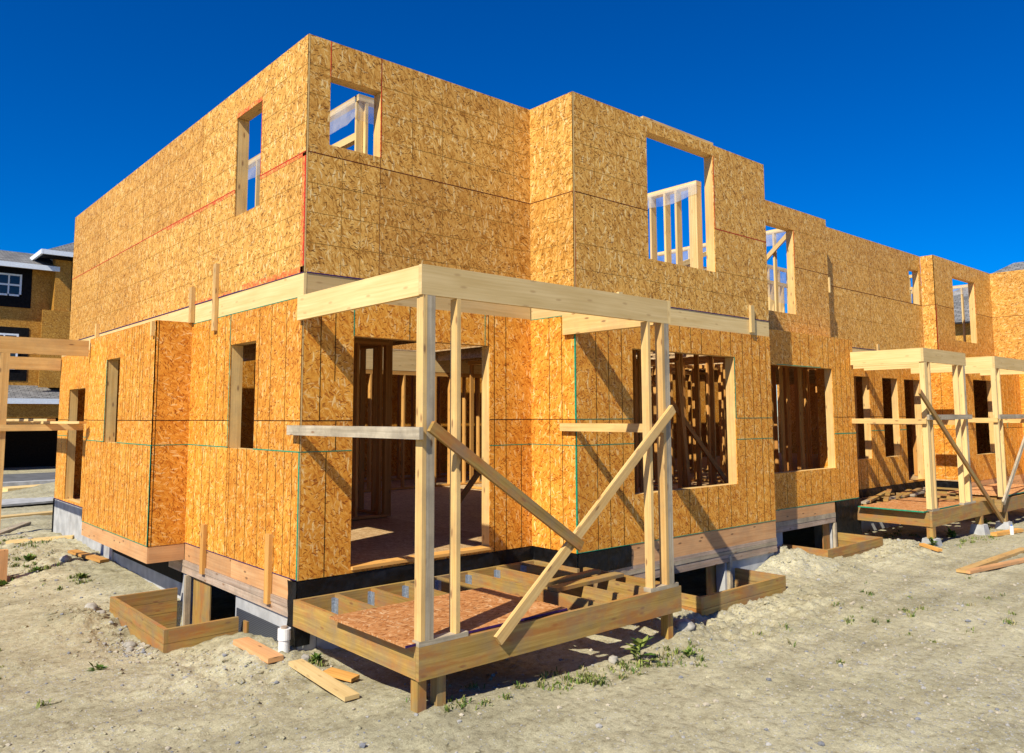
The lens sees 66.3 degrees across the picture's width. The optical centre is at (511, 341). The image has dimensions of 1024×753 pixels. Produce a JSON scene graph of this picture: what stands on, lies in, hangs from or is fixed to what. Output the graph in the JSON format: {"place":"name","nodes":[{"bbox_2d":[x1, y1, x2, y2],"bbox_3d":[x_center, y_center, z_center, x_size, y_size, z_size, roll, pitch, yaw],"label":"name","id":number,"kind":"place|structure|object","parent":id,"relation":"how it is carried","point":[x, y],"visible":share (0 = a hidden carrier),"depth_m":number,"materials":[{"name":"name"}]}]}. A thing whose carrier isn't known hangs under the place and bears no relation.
{"place":"outdoors","nodes":[
{"label":"outdoors","id":0,"kind":"place"},
{"bbox_2d":[0,242,73,467],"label":"finished house","id":1,"kind":"structure","parent":0,"point":[35,294],"depth_m":35.62,"materials":[{"name":"brown wood"}]},
{"bbox_2d":[0,326,28,380],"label":"window","id":2,"kind":"structure","parent":1,"relation":"in","point":[14,374],"depth_m":35.17,"materials":[{"name":"glass"}]},
{"bbox_2d":[0,266,32,307],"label":"window","id":3,"kind":"structure","parent":1,"relation":"in","point":[15,283],"depth_m":35.34,"materials":[{"name":"glass"}]},
{"bbox_2d":[3,441,778,481],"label":"road","id":4,"kind":"structure","parent":0,"point":[28,476],"depth_m":28.74,"materials":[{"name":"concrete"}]},
{"bbox_2d":[0,433,1023,752],"bbox_3d":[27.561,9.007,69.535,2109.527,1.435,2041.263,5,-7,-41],"label":"ground","id":5,"kind":"structure","parent":0,"point":[380,689],"depth_m":6.78,"materials":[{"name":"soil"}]},
{"bbox_2d":[0,549,7,580],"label":"stump board","id":6,"kind":"object","parent":5,"relation":"on","point":[3,562],"visible":0.77,"depth_m":10.87,"materials":[{"name":"brown wood"}]},
{"bbox_2d":[0,580,9,585],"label":"weed","id":7,"kind":"object","parent":5,"relation":"on","point":[3,582],"visible":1,"depth_m":10.60,"materials":[{"name":"green plant"}]},
{"bbox_2d":[0,522,30,534],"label":"plank","id":8,"kind":"object","parent":5,"relation":"on","point":[12,528],"visible":1,"depth_m":15.35,"materials":[{"name":"beige wood"}]},
{"bbox_2d":[2,484,40,491],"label":"plank","id":9,"kind":"object","parent":5,"relation":"on","point":[8,488],"visible":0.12,"depth_m":24.02,"materials":[{"name":"beige wood"}]},
{"bbox_2d":[1,510,52,518],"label":"plank","id":10,"kind":"object","parent":5,"relation":"on","point":[27,514],"visible":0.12,"depth_m":17.96,"materials":[{"name":"beige wood"}]},
{"bbox_2d":[1,497,53,506],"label":"steel plate","id":11,"kind":"object","parent":5,"relation":"on","point":[18,501],"visible":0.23,"depth_m":20.50,"materials":[{"name":"metal"}]},
{"bbox_2d":[23,553,36,560],"bbox_3d":[-7.449,3.349,12.152,0.233,0.106,0.304,5,-7,-41],"label":"weed","id":12,"kind":"object","parent":5,"relation":"on","point":[29,557],"visible":0.85,"depth_m":12.11,"materials":[{"name":"green plant"}]},
{"bbox_2d":[30,566,42,571],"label":"weed","id":13,"kind":"object","parent":5,"relation":"on","point":[36,568],"visible":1,"depth_m":11.23,"materials":[{"name":"green plant"}]},
{"bbox_2d":[6,535,73,543],"bbox_3d":[-8.243,3.470,13.718,1.085,0.118,0.140,1,-6,-8],"label":"plank","id":14,"kind":"object","parent":5,"relation":"on","point":[37,539],"visible":0.8,"depth_m":13.66,"materials":[{"name":"beige wood"}]},
{"bbox_2d":[0,336,88,521],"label":"porch frame","id":15,"kind":"object","parent":5,"relation":"on","point":[30,345],"visible":0.95,"depth_m":11.47,"materials":[{"name":"brown wood"}]},
{"bbox_2d":[6,421,85,423],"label":"plank","id":16,"kind":"object","parent":15,"relation":"on","point":[45,422],"visible":1,"depth_m":11.73,"materials":[{"name":"beige wood"}]},
{"bbox_2d":[6,419,55,420],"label":"plank","id":17,"kind":"object","parent":16,"relation":"on","point":[30,419],"visible":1,"depth_m":11.53,"materials":[{"name":"beige wood"}]},
{"bbox_2d":[59,555,71,561],"bbox_3d":[-6.800,3.320,11.935,0.181,0.126,0.148,-1,-6,11],"label":"rock","id":18,"kind":"object","parent":5,"relation":"on","point":[64,558],"visible":0.94,"depth_m":11.88,"materials":[{"name":"grey stone"}]},
{"bbox_2d":[74,572,88,577],"bbox_3d":[-5.998,3.254,10.907,0.211,0.087,0.227,2,-6,-23],"label":"weed","id":19,"kind":"object","parent":5,"relation":"on","point":[81,575],"visible":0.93,"depth_m":10.90,"materials":[{"name":"green plant"}]},
{"bbox_2d":[68,549,108,562],"bbox_3d":[-6.589,3.338,12.181,0.937,0.103,0.140,-4,-7,33],"label":"plank","id":20,"kind":"object","parent":5,"relation":"on","point":[89,556],"visible":1,"depth_m":12.12,"materials":[{"name":"brown wood"}]},
{"bbox_2d":[84,602,98,610],"bbox_3d":[-4.957,3.145,9.229,0.183,0.127,0.149,-3,-6,24],"label":"rock","id":21,"kind":"object","parent":5,"relation":"on","point":[93,605],"visible":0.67,"depth_m":9.19,"materials":[{"name":"grey stone"}]},
{"bbox_2d":[87,661,108,670],"bbox_3d":[-3.788,2.955,7.142,0.149,0.078,0.182,-3,-6,28],"label":"weed","id":22,"kind":"object","parent":5,"relation":"on","point":[97,666],"visible":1,"depth_m":7.14,"materials":[{"name":"green plant"}]},
{"bbox_2d":[125,647,134,651],"bbox_3d":[-3.843,3.109,7.879,0.108,0.068,0.082,-5,-7,40],"label":"rock","id":23,"kind":"object","parent":5,"relation":"on","point":[129,649],"visible":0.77,"depth_m":7.85,"materials":[{"name":"grey stone"}]},
{"bbox_2d":[123,641,137,647],"bbox_3d":[-3.951,3.152,8.108,0.137,0.088,0.106,1,-6,-17],"label":"rock","id":24,"kind":"object","parent":5,"relation":"on","point":[130,643],"visible":0.74,"depth_m":8.09,"materials":[{"name":"grey stone"}]},
{"bbox_2d":[109,587,238,652],"bbox_3d":[-3.791,3.366,8.676,0.754,0.836,1.930,5,-7,-41],"label":"window well","id":25,"kind":"object","parent":5,"relation":"on","point":[149,617],"depth_m":8.31,"materials":[{"name":"brown wood"}]},
{"bbox_2d":[233,637,283,663],"bbox_3d":[-2.372,2.877,7.309,0.150,0.067,0.722,5,-8,-43],"label":"plank","id":26,"kind":"object","parent":5,"relation":"on","point":[262,652],"visible":1,"depth_m":7.25,"materials":[{"name":"brown wood"}]},
{"bbox_2d":[277,625,290,652],"bbox_3d":[-2.128,2.865,7.312,0.120,0.400,0.120,5,-7,-41],"label":"drain pipe","id":27,"kind":"object","parent":5,"relation":"on","point":[284,635],"visible":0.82,"depth_m":7.28,"materials":[{"name":"white plastic"}]},
{"bbox_2d":[301,654,310,661],"bbox_3d":[-1.881,2.901,7.151,0.092,0.082,0.106,1,-6,-9],"label":"rock","id":28,"kind":"object","parent":5,"relation":"on","point":[305,657],"visible":0.62,"depth_m":7.13,"materials":[{"name":"grey stone"}]},
{"bbox_2d":[307,652,323,662],"bbox_3d":[-1.803,2.876,7.136,0.160,0.094,0.184,5,-7,-41],"label":"weed","id":29,"kind":"object","parent":5,"relation":"on","point":[316,656],"visible":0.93,"depth_m":7.13,"materials":[{"name":"green plant"}]},
{"bbox_2d":[288,659,358,701],"bbox_3d":[-1.603,2.849,6.613,0.140,0.077,1.023,5,-7,-41],"label":"plank","id":30,"kind":"object","parent":5,"relation":"on","point":[332,685],"visible":1,"depth_m":6.55,"materials":[{"name":"beige wood"}]},
{"bbox_2d":[323,667,359,681],"bbox_3d":[-1.486,2.901,6.818,0.307,0.055,0.120,-3,-6,25],"label":"plank","id":31,"kind":"object","parent":5,"relation":"on","point":[340,674],"visible":0.8,"depth_m":6.79,"materials":[{"name":"orange wood"}]},
{"bbox_2d":[3,444,778,486],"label":"kerb","id":32,"kind":"structure","parent":5,"relation":"on","point":[19,483],"depth_m":25.54,"materials":[{"name":"concrete"}]},
{"bbox_2d":[286,264,681,712],"bbox_3d":[-0.211,1.426,7.729,3.225,3.732,2.287,5,-7,-41],"label":"porch frame","id":33,"kind":"object","parent":5,"relation":"on","point":[604,606],"visible":0.88,"depth_m":6.79,"materials":[{"name":"beige wood"}]},
{"bbox_2d":[329,587,566,648],"bbox_3d":[-0.530,2.349,6.764,1.702,0.019,1.163,5,-7,-41],"label":"plywood sheet","id":34,"kind":"object","parent":33,"relation":"on","point":[483,608],"visible":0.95,"depth_m":6.66,"materials":[{"name":"brown wood"}]},
{"bbox_2d":[527,569,600,588],"bbox_3d":[0.559,2.473,8.156,0.090,0.036,1.106,-5,-7,42],"label":"plank","id":35,"kind":"object","parent":33,"relation":"on","point":[567,578],"visible":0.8,"depth_m":8.18,"materials":[{"name":"brown wood"}]},
{"bbox_2d":[547,572,623,591],"bbox_3d":[0.770,2.462,8.029,1.051,0.035,0.130,5,-8,-44],"label":"plank","id":36,"kind":"object","parent":33,"relation":"on","point":[583,582],"visible":1,"depth_m":7.95,"materials":[{"name":"brown wood"}]},
{"bbox_2d":[0,523,1017,712],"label":"grass","id":37,"kind":"structure","parent":5,"relation":"on","point":[586,679],"depth_m":7.17,"materials":[{"name":"green plant"}]},
{"bbox_2d":[51,34,1023,650],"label":"unfinished row house","id":38,"kind":"structure","parent":5,"relation":"on","point":[201,376],"depth_m":9.72,"materials":[{"name":"orange wood"}]},
{"bbox_2d":[104,358,119,442],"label":"window frame","id":39,"kind":"structure","parent":38,"relation":"in","point":[112,374],"depth_m":11.24,"materials":[{"name":"beige wood"}]},
{"bbox_2d":[228,341,255,449],"bbox_3d":[-2.926,0.531,8.716,0.140,1.420,0.794,5,-7,-41],"label":"window frame","id":40,"kind":"structure","parent":38,"relation":"in","point":[236,350],"depth_m":8.98,"materials":[{"name":"beige wood"}]},
{"bbox_2d":[243,620,248,632],"bbox_3d":[-2.786,3.059,8.233,0.045,0.235,0.095,5,-7,-41],"label":"timber cleat","id":41,"kind":"object","parent":38,"relation":"attached to","point":[245,626],"visible":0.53,"depth_m":8.21,"materials":[{"name":"orange wood"}]},
{"bbox_2d":[235,102,261,216],"bbox_3d":[-2.945,-2.130,8.983,0.140,1.440,0.784,5,-7,-41],"label":"window frame","id":42,"kind":"structure","parent":38,"relation":"in","point":[244,121],"depth_m":9.24,"materials":[{"name":"beige wood"}]},
{"bbox_2d":[331,77,380,156],"bbox_3d":[-1.690,-2.413,8.289,0.685,0.977,0.140,5,-7,-41],"label":"window frame","id":43,"kind":"structure","parent":38,"relation":"in","point":[377,95],"depth_m":8.46,"materials":[{"name":"beige wood"}]},
{"bbox_2d":[641,116,714,271],"bbox_3d":[2.260,-1.926,10.720,1.569,1.940,0.140,5,-7,-41],"label":"window frame","id":44,"kind":"structure","parent":38,"relation":"in","point":[708,183],"depth_m":11.17,"materials":[{"name":"beige wood"}]},
{"bbox_2d":[632,348,736,494],"bbox_3d":[2.281,0.981,10.451,2.319,2.044,0.140,5,-7,-41],"label":"window frame","id":45,"kind":"structure","parent":38,"relation":"in","point":[729,367],"depth_m":11.17,"materials":[{"name":"beige wood"}]},
{"bbox_2d":[766,222,795,313],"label":"window frame","id":46,"kind":"structure","parent":38,"relation":"in","point":[789,233],"depth_m":14.67,"materials":[{"name":"beige wood"}]},
{"bbox_2d":[770,364,834,473],"bbox_3d":[4.875,1.259,13.544,2.604,2.050,0.140,5,-7,-41],"label":"window frame","id":47,"kind":"structure","parent":38,"relation":"in","point":[827,372],"depth_m":14.36,"materials":[{"name":"beige wood"}]},
{"bbox_2d":[856,376,871,459],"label":"window frame","id":48,"kind":"structure","parent":38,"relation":"in","point":[865,383],"depth_m":16.95,"materials":[{"name":"beige wood"}]},
{"bbox_2d":[886,378,900,456],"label":"window frame","id":49,"kind":"structure","parent":38,"relation":"in","point":[895,414],"depth_m":17.90,"materials":[{"name":"beige wood"}]},
{"bbox_2d":[909,269,919,304],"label":"window frame","id":50,"kind":"structure","parent":38,"relation":"in","point":[914,273],"depth_m":19.12,"materials":[{"name":"beige wood"}]},
{"bbox_2d":[952,276,976,342],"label":"window frame","id":51,"kind":"structure","parent":38,"relation":"in","point":[970,284],"depth_m":20.70,"materials":[{"name":"beige wood"}]},
{"bbox_2d":[977,380,994,454],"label":"window frame","id":52,"kind":"structure","parent":38,"relation":"in","point":[988,383],"depth_m":19.52,"materials":[{"name":"beige wood"}]},
{"bbox_2d":[608,655,618,664],"bbox_3d":[0.937,2.943,7.223,0.098,0.092,0.127,0,-5,0],"label":"rock","id":53,"kind":"object","parent":5,"relation":"on","point":[612,659],"visible":0.92,"depth_m":7.20,"materials":[{"name":"beige stone"}]},
{"bbox_2d":[626,635,654,662],"bbox_3d":[1.181,2.844,7.224,0.262,0.251,0.295,5,-7,-41],"label":"weed","id":54,"kind":"object","parent":5,"relation":"on","point":[639,644],"visible":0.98,"depth_m":7.24,"materials":[{"name":"green plant"}]},
{"bbox_2d":[673,618,694,630],"bbox_3d":[1.774,2.951,8.100,0.272,0.153,0.216,2,-6,-25],"label":"rock","id":55,"kind":"object","parent":5,"relation":"on","point":[682,624],"visible":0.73,"depth_m":8.03,"materials":[{"name":"grey stone"}]},
{"bbox_2d":[681,646,696,655],"bbox_3d":[1.693,2.963,7.488,0.156,0.066,0.178,5,-7,-41],"label":"weed","id":56,"kind":"object","parent":5,"relation":"on","point":[688,652],"visible":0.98,"depth_m":7.49,"materials":[{"name":"green plant"}]},
{"bbox_2d":[681,568,785,615],"bbox_3d":[2.648,3.399,9.921,1.870,0.696,0.740,5,-7,-41],"label":"window well","id":57,"kind":"object","parent":5,"relation":"on","point":[752,585],"depth_m":9.66,"materials":[{"name":"brown wood"}]},
{"bbox_2d":[782,532,882,558],"bbox_3d":[5.401,3.696,13.122,1.950,0.696,0.780,5,-7,-41],"label":"window well","id":58,"kind":"object","parent":5,"relation":"on","point":[849,544],"depth_m":12.92,"materials":[{"name":"brown wood"}]},
{"bbox_2d":[835,348,1003,546],"bbox_3d":[7.869,2.115,15.482,4.020,3.685,2.100,5,-7,-41],"label":"porch frame","id":59,"kind":"object","parent":5,"relation":"on","point":[924,360],"visible":0.81,"depth_m":14.45,"materials":[{"name":"wood"}]},
{"bbox_2d":[861,495,884,503],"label":"plank","id":60,"kind":"object","parent":59,"relation":"on","point":[866,501],"visible":0.5,"depth_m":14.87,"materials":[{"name":"beige wood"}]},
{"bbox_2d":[867,490,885,501],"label":"plank","id":61,"kind":"object","parent":60,"relation":"on","point":[877,496],"visible":0.67,"depth_m":15.66,"materials":[{"name":"brown wood"}]},
{"bbox_2d":[889,491,924,499],"bbox_3d":[8.116,3.182,16.168,1.932,0.037,0.090,5,-8,-43],"label":"plank","id":62,"kind":"object","parent":59,"relation":"on","point":[893,497],"visible":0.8,"depth_m":15.90,"materials":[{"name":"grey wood"}]},
{"bbox_2d":[894,489,911,498],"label":"plank","id":63,"kind":"object","parent":62,"relation":"on","point":[899,495],"visible":0.87,"depth_m":16.20,"materials":[{"name":"brown wood"}]},
{"bbox_2d":[902,487,922,497],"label":"plank","id":64,"kind":"object","parent":62,"relation":"on","point":[904,495],"visible":0.9,"depth_m":16.41,"materials":[{"name":"brown wood"}]},
{"bbox_2d":[858,497,959,512],"bbox_3d":[7.663,3.087,14.835,2.355,0.021,1.154,5,-7,-41],"label":"plywood sheet","id":65,"kind":"object","parent":59,"relation":"on","point":[913,504],"visible":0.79,"depth_m":14.69,"materials":[{"name":"brown wood"}]},
{"bbox_2d":[883,488,891,501],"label":"plank","id":66,"kind":"object","parent":65,"relation":"on","point":[887,494],"visible":1,"depth_m":15.84,"materials":[{"name":"brown wood"}]},
{"bbox_2d":[919,543,941,551],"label":"plank","id":67,"kind":"object","parent":5,"relation":"on","point":[931,547],"visible":1,"depth_m":13.05,"materials":[{"name":"brown wood"}]},
{"bbox_2d":[927,537,937,545],"bbox_3d":[7.220,3.431,13.444,0.193,0.176,0.247,-2,-6,18],"label":"weed","id":68,"kind":"object","parent":5,"relation":"on","point":[931,540],"visible":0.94,"depth_m":13.45,"materials":[{"name":"green plant"}]},
{"bbox_2d":[944,527,957,537],"bbox_3d":[8.303,3.615,14.816,0.274,0.199,0.243,5,-7,-41],"label":"weed","id":69,"kind":"object","parent":5,"relation":"on","point":[953,533],"visible":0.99,"depth_m":14.79,"materials":[{"name":"green plant"}]},
{"bbox_2d":[896,356,1023,529],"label":"porch frame","id":70,"kind":"object","parent":5,"relation":"on","point":[995,367],"visible":0.69,"depth_m":16.07,"materials":[{"name":"wood"}]},
{"bbox_2d":[910,487,925,496],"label":"plank","id":71,"kind":"object","parent":70,"relation":"on","point":[916,494],"visible":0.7,"depth_m":16.35,"materials":[{"name":"beige wood"}]},
{"bbox_2d":[947,483,1023,495],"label":"plywood sheet","id":72,"kind":"object","parent":70,"relation":"on","point":[991,489],"visible":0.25,"depth_m":17.21,"materials":[{"name":"brown wood"}]},
{"bbox_2d":[956,547,1023,572],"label":"plank","id":73,"kind":"object","parent":5,"relation":"on","point":[1000,557],"visible":1,"depth_m":12.09,"materials":[{"name":"brown wood"}]},
{"bbox_2d":[966,557,1023,573],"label":"plank","id":74,"kind":"object","parent":5,"relation":"on","point":[994,566],"visible":1,"depth_m":11.57,"materials":[{"name":"brown wood"}]},
{"bbox_2d":[990,528,1023,535],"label":"plank","id":75,"kind":"object","parent":5,"relation":"on","point":[1006,532],"visible":1,"depth_m":14.87,"materials":[{"name":"brown wood"}]},
{"bbox_2d":[1009,525,1013,534],"bbox_3d":[9.516,3.601,14.931,0.070,0.205,0.070,5,-7,-41],"label":"plastic bottle","id":76,"kind":"object","parent":5,"relation":"on","point":[1011,528],"visible":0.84,"depth_m":14.90,"materials":[{"name":"white plastic"}]},
{"bbox_2d":[0,0,1023,416],"label":"sky","id":77,"kind":"structure","parent":0,"point":[896,124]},
{"bbox_2d":[953,262,1023,341],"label":"neighbouring house","id":78,"kind":"structure","parent":0,"point":[958,308],"depth_m":34.65,"materials":[{"name":"grey"}]}
]}

